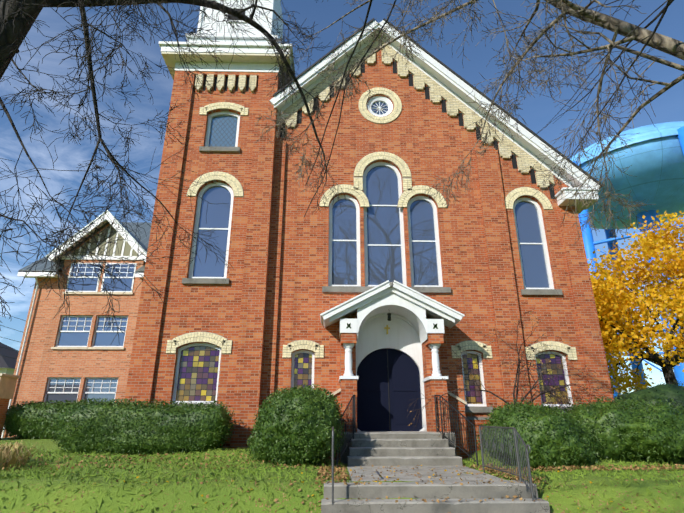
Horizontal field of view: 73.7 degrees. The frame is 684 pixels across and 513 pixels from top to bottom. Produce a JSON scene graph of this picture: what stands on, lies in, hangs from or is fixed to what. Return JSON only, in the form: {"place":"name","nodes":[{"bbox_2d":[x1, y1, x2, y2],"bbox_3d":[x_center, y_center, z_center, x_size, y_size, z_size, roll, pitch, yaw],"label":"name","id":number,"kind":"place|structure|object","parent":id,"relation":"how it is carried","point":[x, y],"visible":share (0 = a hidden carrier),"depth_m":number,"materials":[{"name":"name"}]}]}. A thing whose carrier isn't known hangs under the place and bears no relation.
{"place":"outdoors","nodes":[
{"label":"outdoors","id":0,"kind":"place"},
{"bbox_2d":[1,272,142,437],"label":"annex walls","id":1,"kind":"structure","parent":0,"point":[41,360],"depth_m":19.88,"materials":[{"name":"red brick"}]},
{"bbox_2d":[0,437,683,512],"bbox_3d":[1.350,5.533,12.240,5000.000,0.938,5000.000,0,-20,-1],"label":"lawn","id":2,"kind":"structure","parent":0,"point":[76,504],"depth_m":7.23,"materials":[{"name":"green plant"}]},
{"bbox_2d":[0,342,18,374],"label":"neighbour house","id":3,"kind":"structure","parent":2,"relation":"on","point":[7,364],"depth_m":42.74,"materials":[{"name":"white paint"}]},
{"bbox_2d":[0,373,20,439],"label":"wall","id":4,"kind":"structure","parent":2,"relation":"on","point":[8,382],"depth_m":16.77,"materials":[{"name":"brown brick"}]},
{"bbox_2d":[0,312,24,358],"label":"power lines","id":5,"kind":"object","parent":2,"relation":"on","point":[10,339],"visible":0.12,"depth_m":33.12,"materials":[{"name":"black metal"}]},
{"bbox_2d":[0,440,42,469],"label":"dry grass clump","id":6,"kind":"object","parent":2,"relation":"on","point":[11,460],"visible":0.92,"depth_m":9.13,"materials":[{"name":"beige plant"}]},
{"bbox_2d":[3,399,108,438],"bbox_3d":[-10.225,6.359,17.473,5.371,1.700,2.276,0,-20,-1],"label":"hedge","id":7,"kind":"object","parent":2,"relation":"on","point":[13,408],"depth_m":16.74,"materials":[{"name":"green plant"}]},
{"bbox_2d":[1,210,151,437],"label":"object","id":8,"kind":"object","parent":2,"relation":"on","point":[73,332],"visible":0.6,"depth_m":20.53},
{"bbox_2d":[50,398,235,454],"bbox_3d":[-4.859,4.288,11.333,4.396,1.497,1.613,0,-20,-1],"label":"long hedge","id":9,"kind":"object","parent":2,"relation":"on","point":[140,404],"depth_m":10.81,"materials":[{"name":"green plant"}]},
{"bbox_2d":[151,77,257,415],"bbox_3d":[-4.091,0.107,15.858,3.400,13.000,4.000,0,-20,-1],"label":"tower shaft","id":10,"kind":"object","parent":2,"relation":"on","point":[211,308],"visible":0.38,"depth_m":13.68,"materials":[{"name":"red brick"}]},
{"bbox_2d":[124,0,295,447],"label":"church tower","id":11,"kind":"structure","parent":2,"relation":"on","point":[197,373],"depth_m":14.24,"materials":[{"name":"red brick"}]},
{"bbox_2d":[245,382,345,465],"bbox_3d":[-1.007,3.899,10.437,2.230,1.935,2.364,0,-20,-1],"label":"round bush","id":12,"kind":"object","parent":2,"relation":"on","point":[311,391],"depth_m":9.64,"materials":[{"name":"green plant"}]},
{"bbox_2d":[7,457,683,512],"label":"fallen leaves","id":13,"kind":"object","parent":2,"relation":"on","point":[302,502],"visible":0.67,"depth_m":7.52,"materials":[{"name":"brown plant"}]},
{"bbox_2d":[321,431,549,512],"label":"steps","id":14,"kind":"structure","parent":2,"relation":"on","point":[407,451],"depth_m":7.26,"materials":[{"name":"concrete"}]},
{"bbox_2d":[332,427,333,504],"bbox_3d":[-0.154,3.399,7.552,0.029,1.077,1.324,0,-20,-1],"label":"metal post","id":15,"kind":"object","parent":14,"relation":"on","point":[332,465],"visible":0.96,"depth_m":6.93,"materials":[{"name":"grey metal"}]},
{"bbox_2d":[2,453,683,512],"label":"leaf drifts","id":16,"kind":"object","parent":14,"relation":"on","point":[343,475],"visible":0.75,"depth_m":8.96,"materials":[{"name":"brown plant"}]},
{"bbox_2d":[320,280,468,459],"bbox_3d":[1.361,3.219,12.575,4.000,4.920,1.462,0,-20,-1],"label":"porch","id":17,"kind":"object","parent":14,"relation":"on","point":[391,338],"visible":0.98,"depth_m":12.82,"materials":[{"name":"brick"}]},
{"bbox_2d":[336,395,477,466],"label":"railings","id":18,"kind":"object","parent":14,"relation":"on","point":[353,430],"visible":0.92,"depth_m":10.77,"materials":[{"name":"black metal"}]},
{"bbox_2d":[479,426,533,500],"bbox_3d":[2.863,3.591,8.080,0.032,1.094,2.450,0,-20,-1],"label":"railing","id":19,"kind":"object","parent":14,"relation":"on","point":[516,433],"visible":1,"depth_m":7.83,"materials":[{"name":"grey metal"}]},
{"bbox_2d":[304,0,673,216],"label":"bare tree","id":20,"kind":"object","parent":2,"relation":"on","point":[663,11],"visible":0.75,"depth_m":5.62,"materials":[{"name":"brown plant"}]},
{"bbox_2d":[407,309,623,437],"bbox_3d":[4.469,3.185,11.583,5.415,3.314,3.319,0,-20,-1],"label":"bare shrub","id":21,"kind":"object","parent":2,"relation":"on","point":[551,391],"visible":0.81,"depth_m":11.52,"materials":[{"name":"brown plant"}]},
{"bbox_2d":[476,397,602,469],"bbox_3d":[4.448,4.037,10.358,2.317,1.339,2.451,0,-20,-1],"label":"hedge","id":22,"kind":"object","parent":2,"relation":"on","point":[557,439],"visible":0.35,"depth_m":9.33,"materials":[{"name":"green plant"}]},
{"bbox_2d":[531,401,566,415],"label":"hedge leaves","id":23,"kind":"object","parent":2,"relation":"on","point":[549,407],"depth_m":11.72,"materials":[{"name":"green plant"}]},
{"bbox_2d":[563,396,683,463],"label":"hedge","id":24,"kind":"object","parent":2,"relation":"on","point":[632,427],"visible":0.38,"depth_m":9.90,"materials":[{"name":"green plant"}]},
{"bbox_2d":[570,121,683,397],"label":"water tower","id":25,"kind":"structure","parent":2,"relation":"on","point":[654,157],"depth_m":43.36,"materials":[{"name":"blue metal"}]},
{"bbox_2d":[0,0,683,393],"label":"sky","id":26,"kind":"structure","parent":0,"point":[537,112],"materials":[{"name":"blue"}]},
{"bbox_2d":[274,50,590,416],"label":"brick facade","id":27,"kind":"structure","parent":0,"point":[424,139],"depth_m":14.47,"materials":[{"name":"red brick"}]},
{"bbox_2d":[269,18,602,213],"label":"roof trim","id":28,"kind":"structure","parent":27,"relation":"on","point":[447,78],"depth_m":15.90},
{"bbox_2d":[260,38,613,454],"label":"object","id":29,"kind":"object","parent":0,"point":[375,190],"visible":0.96,"depth_m":14.49,"materials":[{"name":"red brick"}]},
{"bbox_2d":[587,210,683,395],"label":"yellow tree","id":30,"kind":"object","parent":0,"point":[608,306],"depth_m":22.95,"materials":[{"name":"yellow plant"}]},
{"bbox_2d":[613,378,683,409],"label":"hedge","id":31,"kind":"object","parent":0,"point":[672,393],"depth_m":12.58,"materials":[{"name":"green plant"}]},
{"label":"sidewalk and street","id":32,"kind":"structure","parent":0,"visible":0},
{"bbox_2d":[0,0,345,344],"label":"bare tree","id":33,"kind":"object","parent":32,"relation":"on","point":[18,18],"visible":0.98,"depth_m":5.87,"materials":[{"name":"brown plant"}]},
{"bbox_2d":[254,0,683,252],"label":"bare tree","id":34,"kind":"object","parent":32,"relation":"on","point":[665,44],"visible":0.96,"depth_m":6.43,"materials":[{"name":"brown plant"}]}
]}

